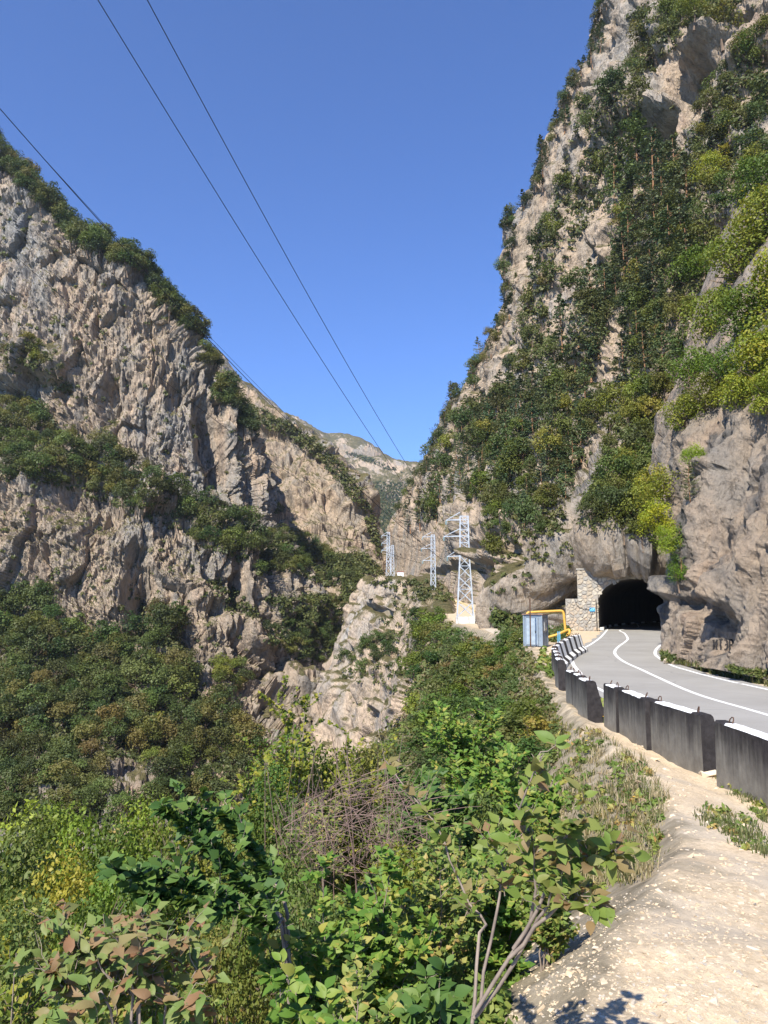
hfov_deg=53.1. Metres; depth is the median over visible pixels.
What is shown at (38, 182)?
ridge tree
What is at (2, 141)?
ridge tree
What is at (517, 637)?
embankment bush
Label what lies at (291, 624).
ledge tree
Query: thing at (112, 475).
ledge tree
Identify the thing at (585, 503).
wall tree
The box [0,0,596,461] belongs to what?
sky
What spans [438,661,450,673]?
embankment bush
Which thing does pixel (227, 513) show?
ledge tree
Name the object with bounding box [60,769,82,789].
broadleaf tree
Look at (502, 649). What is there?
embankment bush
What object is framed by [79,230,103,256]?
ridge tree
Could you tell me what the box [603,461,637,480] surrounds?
wall tree
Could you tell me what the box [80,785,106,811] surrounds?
broadleaf tree
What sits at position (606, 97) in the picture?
wall tree
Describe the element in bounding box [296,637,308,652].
ledge tree
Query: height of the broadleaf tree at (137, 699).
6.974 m
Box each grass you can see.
[537,649,767,857]
[548,720,673,886]
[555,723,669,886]
[661,657,767,686]
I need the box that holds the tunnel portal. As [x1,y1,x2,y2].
[565,569,663,630]
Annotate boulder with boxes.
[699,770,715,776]
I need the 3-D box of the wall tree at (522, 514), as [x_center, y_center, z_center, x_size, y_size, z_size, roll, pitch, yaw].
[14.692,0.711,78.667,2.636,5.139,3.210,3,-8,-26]
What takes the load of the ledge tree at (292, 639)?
on the cliff at (120, 542)
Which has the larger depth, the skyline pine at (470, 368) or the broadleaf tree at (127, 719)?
the skyline pine at (470, 368)
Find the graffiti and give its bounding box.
[712,638,732,652]
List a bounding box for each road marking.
[571,627,609,691]
[613,624,767,715]
[653,622,767,689]
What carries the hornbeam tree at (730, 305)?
on the cliff at (722, 517)
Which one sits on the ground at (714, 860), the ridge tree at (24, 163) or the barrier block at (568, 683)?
the barrier block at (568, 683)
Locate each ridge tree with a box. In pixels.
[0,135,6,143]
[0,148,18,160]
[0,155,20,169]
[0,156,14,176]
[3,144,20,157]
[4,161,23,180]
[11,170,23,190]
[12,173,31,196]
[15,156,32,170]
[19,176,39,190]
[21,166,32,176]
[25,157,41,174]
[26,168,45,182]
[27,191,38,205]
[28,181,43,203]
[31,175,42,183]
[31,193,49,215]
[33,188,47,208]
[35,181,62,213]
[36,177,51,187]
[44,180,61,195]
[45,193,60,212]
[47,190,65,200]
[48,200,74,229]
[51,209,81,221]
[55,201,77,216]
[55,216,67,229]
[57,219,84,232]
[63,223,78,253]
[66,216,84,229]
[66,228,80,246]
[67,221,88,251]
[69,236,78,254]
[76,229,94,258]
[78,241,97,261]
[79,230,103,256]
[81,223,97,231]
[87,222,113,238]
[88,236,102,255]
[89,231,110,257]
[93,222,114,239]
[95,239,107,260]
[101,242,110,258]
[104,246,123,272]
[106,242,128,252]
[106,247,125,264]
[108,237,122,245]
[112,243,136,258]
[114,247,138,277]
[118,236,143,250]
[121,252,143,275]
[123,253,145,282]
[128,243,143,253]
[136,256,147,274]
[138,254,151,282]
[141,248,157,269]
[142,252,155,274]
[142,262,162,275]
[143,270,157,290]
[144,272,162,289]
[147,260,157,275]
[148,282,175,305]
[152,279,178,296]
[154,293,181,323]
[155,268,171,281]
[156,294,173,311]
[158,288,179,312]
[163,285,177,294]
[169,306,182,318]
[170,291,185,303]
[173,301,193,319]
[177,314,195,340]
[180,314,202,335]
[182,321,196,339]
[188,319,205,343]
[189,305,202,318]
[194,325,207,341]
[195,352,213,371]
[196,314,212,329]
[198,328,211,341]
[198,339,212,349]
[202,345,216,357]
[204,348,219,369]
[205,382,232,410]
[209,351,224,370]
[210,351,221,377]
[211,376,238,406]
[214,356,224,376]
[214,368,239,383]
[214,393,227,404]
[222,370,241,386]
[223,389,241,407]
[224,382,244,393]
[228,396,244,409]
[231,389,244,399]
[237,415,254,438]
[238,394,254,408]
[238,402,256,414]
[239,407,256,418]
[243,418,259,438]
[246,418,262,446]
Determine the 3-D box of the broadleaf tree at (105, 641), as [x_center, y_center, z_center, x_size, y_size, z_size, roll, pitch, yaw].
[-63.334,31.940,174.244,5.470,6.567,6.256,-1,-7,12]
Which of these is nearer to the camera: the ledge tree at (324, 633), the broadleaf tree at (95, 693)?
the broadleaf tree at (95, 693)
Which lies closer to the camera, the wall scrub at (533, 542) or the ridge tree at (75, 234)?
the wall scrub at (533, 542)
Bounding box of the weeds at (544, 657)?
[534,646,767,850]
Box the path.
[458,604,520,638]
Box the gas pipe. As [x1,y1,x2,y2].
[526,610,570,641]
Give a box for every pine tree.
[400,499,410,533]
[412,485,421,504]
[412,496,420,530]
[423,454,436,481]
[431,501,437,523]
[432,475,441,502]
[444,459,456,484]
[445,475,453,496]
[449,439,458,459]
[451,449,464,470]
[452,461,465,487]
[455,425,461,448]
[456,429,466,451]
[457,435,474,460]
[460,448,475,470]
[461,424,474,447]
[462,480,475,500]
[471,453,484,474]
[472,412,483,436]
[474,399,488,417]
[474,441,489,465]
[480,403,498,425]
[482,392,494,415]
[484,410,495,445]
[486,440,502,476]
[489,369,506,411]
[493,405,512,429]
[497,412,511,449]
[497,445,516,482]
[498,370,517,400]
[506,380,521,412]
[508,399,521,429]
[511,404,531,437]
[512,375,526,406]
[513,431,530,460]
[517,490,534,528]
[519,363,542,393]
[520,474,536,494]
[522,460,537,485]
[523,396,542,434]
[530,367,548,406]
[532,458,549,488]
[536,429,556,464]
[539,473,559,504]
[540,358,564,395]
[542,421,558,448]
[545,378,571,410]
[545,398,559,424]
[546,445,568,477]
[547,293,567,352]
[550,436,570,459]
[554,461,577,497]
[559,411,573,437]
[560,425,571,445]
[561,332,575,372]
[562,380,574,396]
[563,436,583,471]
[565,411,593,462]
[566,300,587,349]
[568,392,582,414]
[573,258,608,298]
[574,333,601,382]
[575,361,595,398]
[577,283,613,345]
[581,309,608,358]
[582,403,595,422]
[594,263,620,316]
[596,156,631,219]
[601,126,627,181]
[604,229,637,285]
[604,266,624,311]
[608,206,639,262]
[609,333,630,384]
[610,283,636,333]
[615,110,656,175]
[615,267,640,305]
[619,176,643,227]
[623,253,644,288]
[623,300,646,334]
[623,308,649,349]
[631,326,658,375]
[632,132,673,204]
[633,189,665,246]
[635,240,663,297]
[637,170,674,220]
[639,268,655,308]
[642,124,666,169]
[644,311,663,352]
[645,200,683,270]
[645,324,681,371]
[649,266,669,295]
[651,280,668,318]
[654,135,687,193]
[655,151,703,207]
[663,193,692,259]
[664,217,707,283]
[671,196,704,254]
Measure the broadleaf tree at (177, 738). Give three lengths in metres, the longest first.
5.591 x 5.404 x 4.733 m
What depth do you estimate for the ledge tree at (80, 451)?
209.03 m
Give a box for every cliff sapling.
[665,553,687,592]
[672,522,685,571]
[677,441,707,478]
[679,462,700,502]
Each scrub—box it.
[0,196,247,685]
[0,338,354,663]
[241,395,385,587]
[315,623,568,796]
[339,576,454,691]
[413,0,767,543]
[421,0,767,593]
[487,605,571,641]
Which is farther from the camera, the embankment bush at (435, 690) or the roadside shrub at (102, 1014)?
the embankment bush at (435, 690)
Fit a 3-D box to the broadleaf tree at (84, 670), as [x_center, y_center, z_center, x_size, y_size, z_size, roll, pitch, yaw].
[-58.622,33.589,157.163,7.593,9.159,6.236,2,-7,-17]
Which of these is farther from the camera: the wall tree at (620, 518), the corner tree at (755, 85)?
the corner tree at (755, 85)
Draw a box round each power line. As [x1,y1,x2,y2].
[0,109,445,562]
[0,243,409,545]
[0,380,375,541]
[1,341,420,563]
[50,165,421,539]
[98,0,442,539]
[147,0,445,524]
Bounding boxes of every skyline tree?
[393,500,402,514]
[400,487,407,499]
[406,475,414,493]
[413,466,428,485]
[416,455,426,467]
[419,442,429,455]
[427,437,433,450]
[429,423,444,434]
[431,428,447,443]
[441,400,451,413]
[447,380,460,392]
[451,387,464,397]
[461,374,480,391]
[463,356,479,374]
[472,353,481,371]
[479,350,487,367]
[482,326,493,341]
[489,329,501,349]
[493,255,510,278]
[498,217,512,239]
[498,312,508,330]
[499,282,508,299]
[501,236,515,257]
[503,202,518,216]
[504,248,509,259]
[524,190,533,206]
[529,174,536,192]
[531,174,543,192]
[533,161,543,176]
[546,131,555,141]
[547,118,562,137]
[555,95,571,115]
[556,89,568,108]
[557,89,568,106]
[565,68,581,88]
[568,78,580,93]
[589,10,599,23]
[589,22,596,42]
[591,3,602,15]
[594,0,601,12]
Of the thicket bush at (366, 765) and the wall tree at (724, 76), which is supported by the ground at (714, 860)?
the thicket bush at (366, 765)
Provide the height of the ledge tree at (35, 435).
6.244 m
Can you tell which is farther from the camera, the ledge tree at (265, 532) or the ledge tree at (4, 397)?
the ledge tree at (4, 397)
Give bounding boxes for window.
[543,618,546,630]
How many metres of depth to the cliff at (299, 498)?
332.43 m
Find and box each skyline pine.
[421,456,428,475]
[438,411,447,426]
[446,383,455,404]
[466,361,476,385]
[473,336,483,355]
[487,339,492,350]
[491,313,501,334]
[498,298,508,324]
[499,204,514,225]
[499,261,511,284]
[499,287,503,305]
[503,293,512,319]
[506,272,516,294]
[508,223,516,248]
[515,189,526,210]
[531,155,543,173]
[535,134,544,151]
[535,138,544,156]
[537,151,545,172]
[542,141,550,158]
[543,153,548,170]
[550,109,561,125]
[560,104,572,133]
[574,59,583,75]
[584,36,595,63]
[586,49,592,67]
[590,21,601,38]
[593,32,605,52]
[597,18,605,33]
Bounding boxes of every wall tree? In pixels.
[420,491,439,519]
[429,450,451,479]
[434,432,452,453]
[444,407,466,431]
[451,403,477,433]
[456,479,471,494]
[457,391,484,413]
[463,417,481,433]
[465,424,488,460]
[468,469,491,492]
[468,486,479,501]
[474,416,499,434]
[477,474,489,484]
[477,481,506,516]
[479,532,499,558]
[480,442,491,457]
[481,506,498,531]
[481,516,498,540]
[483,428,516,456]
[484,535,503,564]
[486,381,510,409]
[486,494,501,510]
[488,394,508,421]
[489,479,498,485]
[490,411,512,435]
[491,519,500,535]
[495,453,522,487]
[495,464,509,475]
[498,436,534,459]
[499,498,516,532]
[499,519,510,538]
[501,352,517,374]
[501,490,518,513]
[508,416,528,435]
[510,349,530,372]
[513,305,530,342]
[513,496,541,527]
[515,473,534,489]
[517,285,533,308]
[519,323,542,346]
[519,384,535,401]
[520,454,540,471]
[521,343,533,361]
[524,395,545,426]
[525,223,556,261]
[530,299,548,331]
[531,425,562,464]
[532,481,562,503]
[532,516,547,543]
[533,427,553,441]
[533,489,556,514]
[534,254,543,277]
[535,270,552,297]
[536,335,563,363]
[537,256,567,288]
[538,210,550,223]
[539,392,566,419]
[540,376,555,391]
[542,214,561,234]
[546,363,572,398]
[546,411,575,437]
[549,172,571,201]
[549,458,568,475]
[556,391,573,412]
[557,266,583,292]
[563,364,591,396]
[571,287,599,304]
[571,398,605,419]
[573,89,594,113]
[574,491,607,533]
[575,109,593,132]
[575,416,596,441]
[581,478,614,502]
[584,290,607,313]
[586,312,603,324]
[590,484,616,516]
[591,149,608,183]
[591,474,609,492]
[592,67,626,112]
[592,446,633,480]
[593,387,609,402]
[595,381,636,422]
[595,443,621,461]
[596,262,605,289]
[598,299,614,326]
[598,433,619,447]
[599,92,612,124]
[599,407,621,435]
[601,250,622,275]
[602,485,629,519]
[602,488,641,523]
[603,63,628,97]
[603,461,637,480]
[603,471,627,491]
[606,207,634,243]
[609,294,621,311]
[609,453,633,477]
[612,200,629,217]
[612,487,642,511]
[612,510,633,544]
[615,316,626,335]
[615,446,636,458]
[615,464,641,480]
[617,90,631,115]
[617,396,640,425]
[618,110,638,146]
[618,487,652,516]
[619,258,647,290]
[619,423,639,442]
[620,398,653,423]
[621,52,648,75]
[621,372,647,402]
[621,440,649,457]
[623,284,642,327]
[623,423,655,452]
[623,469,647,489]
[624,158,639,191]
[624,333,645,355]
[625,74,652,109]
[625,510,654,552]
[626,18,645,49]
[626,40,645,56]
[626,438,651,470]
[627,417,653,439]
[629,353,649,374]
[630,230,643,241]
[630,308,651,333]
[630,321,663,349]
[631,243,643,258]
[632,448,651,472]
[633,368,651,394]
[634,393,663,420]
[635,284,654,310]
[638,459,648,473]
[639,374,655,396]
[640,297,663,319]
[644,215,661,248]
[644,370,673,401]
[652,23,676,52]
[652,377,670,400]
[653,0,671,12]
[653,203,683,232]
[654,15,680,40]
[656,286,666,303]
[656,350,681,370]
[658,245,677,266]
[658,290,681,307]
[659,138,677,159]
[660,157,680,192]
[660,190,677,210]
[660,294,692,326]
[664,223,683,250]
[666,331,683,351]
[669,2,689,26]
[676,260,701,293]
[677,284,685,299]
[677,295,696,313]
[683,151,709,186]
[686,197,706,221]
[686,218,720,244]
[689,121,706,141]
[689,137,708,157]
[690,100,703,115]
[696,85,724,119]
[696,168,719,194]
[699,70,720,99]
[701,122,725,152]
[707,192,724,209]
[710,109,740,146]
[711,168,733,191]
[715,59,726,77]
[716,95,740,114]
[717,70,734,94]
[717,160,730,179]
[725,39,736,77]
[726,29,746,53]
[730,31,758,68]
[734,166,752,179]
[737,104,755,128]
[738,141,767,163]
[743,99,767,128]
[745,43,763,77]
[747,17,766,63]
[751,14,767,38]
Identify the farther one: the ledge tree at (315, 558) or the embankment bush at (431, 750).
the ledge tree at (315, 558)
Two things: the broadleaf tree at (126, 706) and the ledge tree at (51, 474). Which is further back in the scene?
the ledge tree at (51, 474)
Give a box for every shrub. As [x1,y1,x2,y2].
[0,895,108,1023]
[0,923,89,1023]
[1,829,53,1011]
[1,899,237,1023]
[13,991,109,1023]
[55,824,142,971]
[92,944,223,1023]
[95,778,295,1003]
[141,819,239,1023]
[158,1001,242,1023]
[219,759,285,975]
[225,890,322,1023]
[235,675,356,915]
[243,850,391,1017]
[255,948,364,1023]
[285,792,352,946]
[305,720,399,906]
[320,952,403,1023]
[338,845,445,1023]
[375,764,455,878]
[379,730,650,1023]
[383,813,505,991]
[384,954,478,1023]
[398,766,480,959]
[400,822,471,976]
[418,697,504,791]
[445,733,546,853]
[459,808,537,987]
[499,766,571,860]
[510,834,579,971]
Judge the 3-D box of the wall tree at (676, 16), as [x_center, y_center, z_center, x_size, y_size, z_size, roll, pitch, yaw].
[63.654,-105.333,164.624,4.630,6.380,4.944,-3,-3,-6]
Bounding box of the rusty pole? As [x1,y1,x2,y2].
[529,598,530,646]
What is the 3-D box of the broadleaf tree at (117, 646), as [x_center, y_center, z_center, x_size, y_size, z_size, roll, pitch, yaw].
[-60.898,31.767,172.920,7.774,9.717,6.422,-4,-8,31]
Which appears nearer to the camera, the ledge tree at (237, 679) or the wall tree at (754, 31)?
the wall tree at (754, 31)
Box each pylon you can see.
[381,532,390,575]
[387,545,394,575]
[421,532,435,589]
[443,512,474,623]
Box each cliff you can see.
[0,150,341,972]
[214,349,392,721]
[307,574,455,782]
[385,0,767,628]
[647,177,767,679]
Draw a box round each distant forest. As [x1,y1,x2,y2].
[264,570,381,626]
[345,451,406,539]
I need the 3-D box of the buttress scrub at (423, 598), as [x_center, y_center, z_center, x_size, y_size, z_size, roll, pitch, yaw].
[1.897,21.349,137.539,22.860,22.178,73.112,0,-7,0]
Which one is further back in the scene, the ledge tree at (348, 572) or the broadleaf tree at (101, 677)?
the ledge tree at (348, 572)
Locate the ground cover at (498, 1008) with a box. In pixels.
[141,783,553,1023]
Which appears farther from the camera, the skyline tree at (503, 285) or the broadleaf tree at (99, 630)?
the skyline tree at (503, 285)
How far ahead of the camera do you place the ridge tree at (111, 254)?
239.72 m
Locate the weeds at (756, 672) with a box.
[659,649,767,678]
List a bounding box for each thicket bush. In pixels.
[0,793,84,922]
[0,802,113,998]
[0,820,74,1013]
[0,840,108,1017]
[0,883,105,1023]
[0,903,86,1023]
[6,793,99,963]
[20,810,162,928]
[25,894,124,1023]
[65,812,163,938]
[74,836,186,1023]
[93,814,182,975]
[105,852,215,1023]
[110,789,212,1021]
[155,790,251,975]
[167,920,293,1023]
[182,804,255,1023]
[192,848,317,1020]
[213,791,318,955]
[239,760,320,936]
[240,830,335,956]
[244,724,349,856]
[258,883,361,1023]
[295,735,376,916]
[320,882,405,1023]
[339,738,405,880]
[356,894,435,1022]
[365,838,474,980]
[412,844,484,959]
[417,867,521,983]
[419,805,487,934]
[450,787,539,931]
[495,808,567,935]
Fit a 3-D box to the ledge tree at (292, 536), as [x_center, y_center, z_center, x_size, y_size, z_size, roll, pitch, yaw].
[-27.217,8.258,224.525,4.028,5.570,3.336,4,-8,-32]
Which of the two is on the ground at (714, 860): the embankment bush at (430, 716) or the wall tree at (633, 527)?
the embankment bush at (430, 716)
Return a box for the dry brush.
[255,735,478,934]
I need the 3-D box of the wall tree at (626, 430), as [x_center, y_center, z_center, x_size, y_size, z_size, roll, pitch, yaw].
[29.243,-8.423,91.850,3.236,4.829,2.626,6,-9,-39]
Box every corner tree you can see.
[634,7,652,46]
[638,33,657,66]
[653,0,681,22]
[669,0,710,30]
[686,148,731,186]
[698,0,748,52]
[713,117,737,162]
[721,0,741,25]
[726,20,764,73]
[731,124,767,153]
[739,73,767,111]
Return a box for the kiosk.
[397,571,403,576]
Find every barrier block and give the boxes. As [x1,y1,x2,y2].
[551,646,555,669]
[552,643,568,667]
[552,648,560,675]
[554,651,562,670]
[554,655,566,690]
[555,640,572,663]
[561,638,576,659]
[565,667,576,704]
[566,635,581,656]
[571,634,585,653]
[572,670,586,709]
[576,634,587,652]
[577,674,603,722]
[603,680,624,732]
[618,685,654,750]
[650,696,715,773]
[715,717,767,807]
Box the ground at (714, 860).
[364,595,767,1023]
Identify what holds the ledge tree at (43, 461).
on the cliff at (120, 542)
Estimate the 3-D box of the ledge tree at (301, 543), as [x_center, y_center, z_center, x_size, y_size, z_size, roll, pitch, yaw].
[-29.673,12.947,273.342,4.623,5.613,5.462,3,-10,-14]
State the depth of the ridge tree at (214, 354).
242.38 m
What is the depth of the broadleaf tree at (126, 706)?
144.52 m
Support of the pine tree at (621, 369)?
on the cliff at (689, 62)
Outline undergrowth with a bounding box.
[0,589,264,828]
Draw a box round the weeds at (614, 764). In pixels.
[546,726,666,889]
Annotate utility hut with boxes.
[522,614,548,645]
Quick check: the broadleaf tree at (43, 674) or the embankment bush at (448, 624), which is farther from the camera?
the broadleaf tree at (43, 674)
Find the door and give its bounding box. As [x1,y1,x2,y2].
[526,618,537,644]
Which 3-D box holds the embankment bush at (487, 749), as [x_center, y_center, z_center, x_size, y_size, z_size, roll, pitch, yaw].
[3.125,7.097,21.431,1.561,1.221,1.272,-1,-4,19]
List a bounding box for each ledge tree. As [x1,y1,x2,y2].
[0,341,7,350]
[0,357,24,371]
[0,393,15,406]
[0,401,26,416]
[0,407,11,419]
[0,413,25,428]
[0,426,8,440]
[0,437,15,454]
[0,452,20,477]
[0,464,18,487]
[1,442,25,459]
[3,427,26,442]
[10,410,35,432]
[10,456,35,479]
[11,391,33,403]
[11,426,38,444]
[13,445,35,458]
[16,397,38,413]
[16,441,35,450]
[18,329,35,347]
[21,464,42,482]
[24,412,40,430]
[25,340,40,358]
[25,398,49,422]
[25,452,52,480]
[26,430,44,447]
[28,335,43,346]
[28,347,39,361]
[32,403,54,429]
[34,430,64,446]
[37,353,49,370]
[37,427,56,441]
[38,444,67,466]
[41,468,63,490]
[42,419,60,434]
[45,453,60,467]
[49,455,69,474]
[52,428,73,448]
[53,474,70,489]
[62,381,73,399]
[63,452,84,477]
[66,433,89,448]
[66,458,82,488]
[67,424,77,436]
[72,444,99,460]
[72,462,101,491]
[80,444,96,452]
[82,457,98,469]
[84,428,106,441]
[85,473,100,501]
[88,446,105,460]
[89,434,115,455]
[92,464,111,480]
[100,459,119,476]
[101,442,122,455]
[101,452,121,464]
[101,478,117,505]
[103,430,118,450]
[104,467,130,483]
[108,459,126,472]
[110,482,133,513]
[111,480,128,490]
[113,444,136,463]
[117,448,140,462]
[120,465,143,489]
[120,489,141,516]
[122,474,138,488]
[132,493,154,520]
[137,489,156,511]
[139,458,153,478]
[141,464,167,481]
[147,474,170,496]
[147,476,166,509]
[162,472,191,501]
[164,479,181,506]
[170,501,196,530]
[177,492,199,517]
[180,481,196,500]
[189,526,203,545]
[190,501,210,514]
[191,510,206,526]
[193,485,221,510]
[194,528,212,545]
[197,505,226,527]
[197,524,222,549]
[206,533,221,552]
[208,652,229,668]
[210,663,232,681]
[211,668,227,683]
[212,498,229,511]
[215,536,236,563]
[216,504,233,529]
[218,527,247,557]
[223,504,249,526]
[225,671,241,685]
[226,506,239,517]
[227,536,252,564]
[227,658,241,676]
[232,522,245,536]
[233,655,248,666]
[234,530,262,561]
[235,668,255,688]
[235,676,246,692]
[239,505,264,529]
[243,519,269,536]
[249,530,266,557]
[253,559,268,578]
[255,526,268,536]
[261,550,271,559]
[262,619,274,631]
[263,539,269,550]
[264,529,274,536]
[266,562,275,574]
[269,547,281,561]
[271,524,281,535]
[271,622,281,630]
[271,632,279,648]
[274,530,282,541]
[274,552,292,563]
[277,523,289,533]
[277,639,288,657]
[280,543,294,553]
[281,534,291,540]
[281,557,297,572]
[281,627,294,638]
[282,618,295,630]
[283,635,298,646]
[284,644,298,657]
[287,531,297,541]
[289,526,302,534]
[292,553,305,563]
[292,629,301,640]
[294,531,312,541]
[295,563,304,569]
[296,609,304,619]
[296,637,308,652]
[297,541,306,548]
[297,546,306,554]
[299,556,312,570]
[299,624,310,647]
[300,541,313,549]
[300,645,314,663]
[303,553,312,559]
[303,638,312,646]
[304,620,315,626]
[306,592,320,605]
[308,614,321,621]
[310,534,321,550]
[311,554,321,564]
[311,627,318,640]
[313,545,323,551]
[314,654,325,664]
[315,571,324,579]
[317,626,329,647]
[318,618,331,627]
[319,621,334,638]
[321,637,331,648]
[322,540,330,550]
[322,550,334,560]
[324,633,337,648]
[326,546,336,552]
[326,568,338,584]
[329,592,337,610]
[331,553,339,561]
[332,624,341,634]
[344,568,356,578]
[350,572,362,580]
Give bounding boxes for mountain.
[255,388,420,542]
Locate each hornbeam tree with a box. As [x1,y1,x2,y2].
[631,462,679,509]
[636,497,675,536]
[650,525,682,556]
[658,392,709,431]
[664,345,716,397]
[665,239,718,288]
[676,283,743,348]
[678,370,730,412]
[696,340,749,389]
[697,224,767,285]
[701,280,767,345]
[708,368,760,411]
[716,331,767,391]
[721,151,767,210]
[725,182,767,244]
[732,300,767,365]
[738,246,767,306]
[745,366,767,433]
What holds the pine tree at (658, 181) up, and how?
on the cliff at (689, 62)
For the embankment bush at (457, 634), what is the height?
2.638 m
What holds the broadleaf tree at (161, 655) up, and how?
on the cliff at (120, 542)
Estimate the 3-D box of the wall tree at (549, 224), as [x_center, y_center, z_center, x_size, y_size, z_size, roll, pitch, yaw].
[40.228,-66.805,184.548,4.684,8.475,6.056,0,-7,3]
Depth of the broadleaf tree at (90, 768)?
105.42 m
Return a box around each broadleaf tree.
[0,587,6,600]
[0,593,21,612]
[0,610,13,625]
[0,622,9,637]
[0,622,14,635]
[0,631,31,652]
[0,635,15,654]
[0,668,21,685]
[0,671,19,694]
[0,690,17,707]
[0,699,23,729]
[0,707,9,721]
[0,724,13,742]
[0,737,23,756]
[0,744,16,755]
[0,748,12,770]
[0,757,17,775]
[0,764,23,789]
[0,790,20,810]
[0,792,15,820]
[0,805,17,828]
[1,613,18,624]
[1,652,27,669]
[1,679,28,697]
[1,731,25,746]
[2,759,37,792]
[4,580,28,596]
[4,664,33,691]
[5,587,29,615]
[5,665,21,682]
[6,616,30,633]
[9,698,28,711]
[9,715,40,734]
[10,613,46,635]
[11,682,51,714]
[11,710,27,732]
[14,647,32,666]
[14,661,37,672]
[14,730,35,754]
[16,583,43,603]
[17,625,48,645]
[17,772,37,792]
[18,633,53,665]
[18,714,55,736]
[19,753,46,786]
[23,702,47,723]
[24,727,49,759]
[27,694,54,710]
[29,579,54,596]
[29,610,60,641]
[29,669,57,686]
[30,682,49,694]
[31,668,55,682]
[32,752,54,771]
[33,592,59,606]
[33,622,66,650]
[34,762,65,789]
[36,796,64,814]
[38,641,64,656]
[39,678,56,693]
[40,692,64,715]
[40,739,81,763]
[40,740,59,751]
[41,758,83,784]
[42,603,65,620]
[42,657,73,682]
[44,636,76,658]
[44,652,66,673]
[44,688,64,705]
[44,789,68,802]
[45,701,77,728]
[46,788,82,811]
[48,783,81,802]
[49,735,73,750]
[51,792,82,813]
[56,618,85,635]
[57,753,85,773]
[58,633,92,656]
[58,674,75,687]
[58,706,84,732]
[59,678,84,693]
[59,690,75,705]
[59,693,83,712]
[59,732,82,748]
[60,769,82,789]
[62,662,91,679]
[63,613,90,635]
[64,687,88,710]
[65,653,83,674]
[66,758,88,775]
[71,715,93,731]
[71,720,98,740]
[71,783,103,814]
[76,626,100,650]
[76,651,94,661]
[76,656,98,673]
[77,771,101,787]
[78,654,116,679]
[78,671,101,689]
[78,738,102,757]
[79,758,106,776]
[80,687,106,701]
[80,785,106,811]
[81,697,107,718]
[83,620,119,646]
[85,715,103,725]
[86,647,104,657]
[86,722,104,739]
[88,669,117,687]
[88,750,111,774]
[89,775,120,800]
[91,621,118,636]
[91,638,117,657]
[91,642,120,670]
[92,701,115,713]
[95,632,128,655]
[95,702,126,727]
[96,717,127,748]
[97,682,124,702]
[100,715,116,743]
[103,674,127,691]
[103,791,140,823]
[107,631,130,648]
[108,637,137,660]
[111,698,135,721]
[113,665,128,677]
[118,708,141,731]
[119,610,149,635]
[119,692,150,715]
[120,656,137,667]
[121,657,152,690]
[125,726,148,758]
[127,647,155,677]
[128,783,168,807]
[129,710,150,725]
[132,654,163,685]
[132,715,163,737]
[137,632,170,648]
[137,746,166,766]
[140,687,159,711]
[142,624,171,652]
[142,711,167,733]
[144,597,169,626]
[144,756,182,777]
[145,602,173,627]
[145,663,176,703]
[145,773,173,796]
[146,643,167,671]
[146,684,168,710]
[146,728,162,746]
[149,712,174,727]
[151,748,169,768]
[153,713,177,747]
[155,662,195,702]
[155,692,177,710]
[155,785,177,800]
[157,604,192,638]
[161,741,185,766]
[162,711,179,726]
[162,733,191,747]
[163,601,189,619]
[163,647,193,670]
[166,666,198,697]
[166,729,199,754]
[167,699,186,716]
[168,745,194,775]
[168,773,190,799]
[172,654,206,674]
[173,720,198,737]
[174,648,197,658]
[182,699,204,729]
[185,773,213,806]
[186,725,212,751]
[186,738,203,768]
[188,671,202,694]
[188,771,209,794]
[189,704,219,729]
[191,695,208,708]
[194,763,222,800]
[195,733,218,761]
[197,695,226,713]
[201,745,221,761]
[205,682,237,710]
[206,686,246,717]
[206,719,226,744]
[208,713,232,726]
[208,780,235,800]
[209,724,238,751]
[218,739,238,751]
[222,723,246,746]
[223,700,246,721]
[226,742,247,767]
[227,708,253,725]
[230,720,271,749]
[232,752,257,781]
[237,725,267,756]
[247,739,271,759]
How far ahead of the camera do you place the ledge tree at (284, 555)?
215.77 m
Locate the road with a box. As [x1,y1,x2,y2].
[567,622,767,733]
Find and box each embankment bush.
[386,720,425,744]
[388,736,423,759]
[394,726,430,758]
[395,716,414,732]
[396,651,424,674]
[399,749,435,774]
[400,691,420,713]
[403,664,422,677]
[406,621,421,644]
[408,618,424,625]
[408,705,425,721]
[409,606,425,618]
[410,625,429,640]
[410,637,424,650]
[411,607,434,624]
[411,691,459,726]
[413,640,432,659]
[414,706,442,736]
[417,622,437,641]
[419,650,444,663]
[421,613,447,633]
[422,679,450,705]
[422,746,444,761]
[423,673,449,688]
[424,629,442,648]
[426,606,447,619]
[426,674,438,687]
[427,754,447,776]
[428,620,453,634]
[428,663,444,673]
[428,705,467,739]
[430,689,466,714]
[433,626,459,643]
[434,659,468,687]
[437,642,456,661]
[437,683,470,700]
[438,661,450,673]
[444,636,455,644]
[450,627,473,643]
[450,676,466,687]
[451,642,472,659]
[451,655,473,667]
[455,659,492,690]
[459,718,475,728]
[460,695,509,715]
[462,719,490,743]
[463,677,474,686]
[465,693,492,715]
[467,644,496,661]
[467,646,482,654]
[468,678,500,700]
[474,639,493,652]
[481,655,502,667]
[482,663,504,677]
[482,707,522,723]
[484,746,499,775]
[488,668,512,683]
[489,746,522,770]
[490,695,515,711]
[490,723,526,750]
[491,709,541,742]
[492,630,516,645]
[492,645,510,659]
[497,664,515,679]
[498,679,519,697]
[501,697,543,711]
[503,652,522,669]
[503,728,537,750]
[505,630,522,646]
[505,696,548,732]
[510,735,558,770]
[517,714,561,742]

